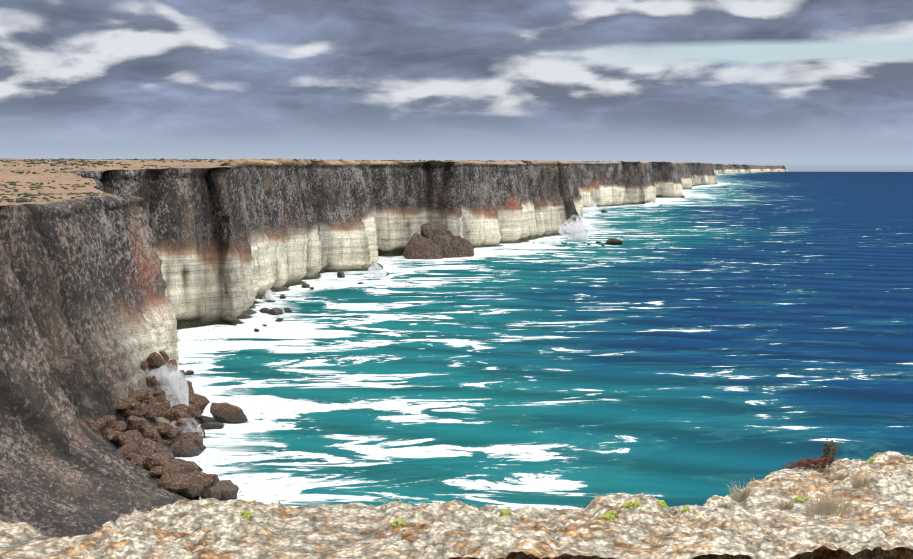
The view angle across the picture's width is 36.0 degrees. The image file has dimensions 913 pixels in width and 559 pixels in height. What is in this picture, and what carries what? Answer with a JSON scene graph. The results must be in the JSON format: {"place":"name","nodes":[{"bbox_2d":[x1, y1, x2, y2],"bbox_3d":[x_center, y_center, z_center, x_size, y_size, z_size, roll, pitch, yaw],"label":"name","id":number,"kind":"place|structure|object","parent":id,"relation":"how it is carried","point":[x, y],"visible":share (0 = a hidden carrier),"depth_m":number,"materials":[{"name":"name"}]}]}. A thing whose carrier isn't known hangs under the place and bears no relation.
{"place":"outdoors","nodes":[
{"label":"outdoors","id":0,"kind":"place"},
{"bbox_2d":[0,158,779,205],"bbox_3d":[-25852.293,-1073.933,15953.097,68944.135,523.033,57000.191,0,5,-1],"label":"plateau ground","id":1,"kind":"structure","parent":0,"point":[45,178],"depth_m":697.36,"materials":[{"name":"soil"}]},
{"bbox_2d":[0,158,698,202],"bbox_3d":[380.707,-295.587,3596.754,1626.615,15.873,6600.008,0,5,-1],"label":"scrub bushes","id":2,"kind":"object","parent":1,"relation":"on","point":[23,199],"visible":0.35,"depth_m":787.32,"materials":[{"name":"green plant"}]},
{"bbox_2d":[0,158,787,537],"bbox_3d":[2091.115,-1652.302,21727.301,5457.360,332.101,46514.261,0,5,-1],"label":"cliffs","id":3,"kind":"structure","parent":0,"point":[102,298],"depth_m":772.38,"materials":[{"name":"grey stone"}]},
{"bbox_2d":[0,451,912,558],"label":"ledge rock","id":4,"kind":"object","parent":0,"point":[876,522],"visible":0.92,"depth_m":6.04,"materials":[{"name":"stone"}]},
{"bbox_2d":[178,468,872,520],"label":"grass tufts","id":5,"kind":"object","parent":4,"relation":"on","point":[821,508],"visible":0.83,"depth_m":6.27,"materials":[{"name":"beige plant"}]},
{"bbox_2d":[241,457,877,526],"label":"small green plants","id":6,"kind":"object","parent":4,"relation":"on","point":[611,515],"visible":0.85,"depth_m":6.27,"materials":[{"name":"green plant"}]},
{"bbox_2d":[777,455,832,470],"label":"rusty shrub twigs","id":7,"kind":"object","parent":4,"relation":"on","point":[816,462],"visible":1,"depth_m":7.02,"materials":[{"name":"brown plant"}]},
{"bbox_2d":[821,439,837,463],"bbox_3d":[1.879,0.870,7.066,0.083,0.137,0.082,0,5,-1],"label":"shrub","id":8,"kind":"object","parent":4,"relation":"on","point":[832,450],"depth_m":7.01,"materials":[{"name":"plant"}]},
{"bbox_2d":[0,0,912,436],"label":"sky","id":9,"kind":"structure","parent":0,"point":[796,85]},
{"bbox_2d":[175,172,912,510],"bbox_3d":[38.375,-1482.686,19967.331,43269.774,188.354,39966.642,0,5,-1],"label":"sea","id":10,"kind":"structure","parent":0,"point":[699,344],"depth_m":651.14,"materials":[{"name":"liquid"}]},
{"bbox_2d":[81,195,684,500],"bbox_3d":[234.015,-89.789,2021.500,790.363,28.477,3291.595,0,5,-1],"label":"sea rocks","id":11,"kind":"object","parent":10,"relation":"in","point":[150,450],"visible":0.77,"depth_m":439.42,"materials":[{"name":"brown stone"}]},
{"bbox_2d":[402,222,473,259],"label":"talus blocks","id":12,"kind":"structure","parent":10,"relation":"on","point":[438,242],"depth_m":1347.58,"materials":[{"name":"brown stone"}]}
]}

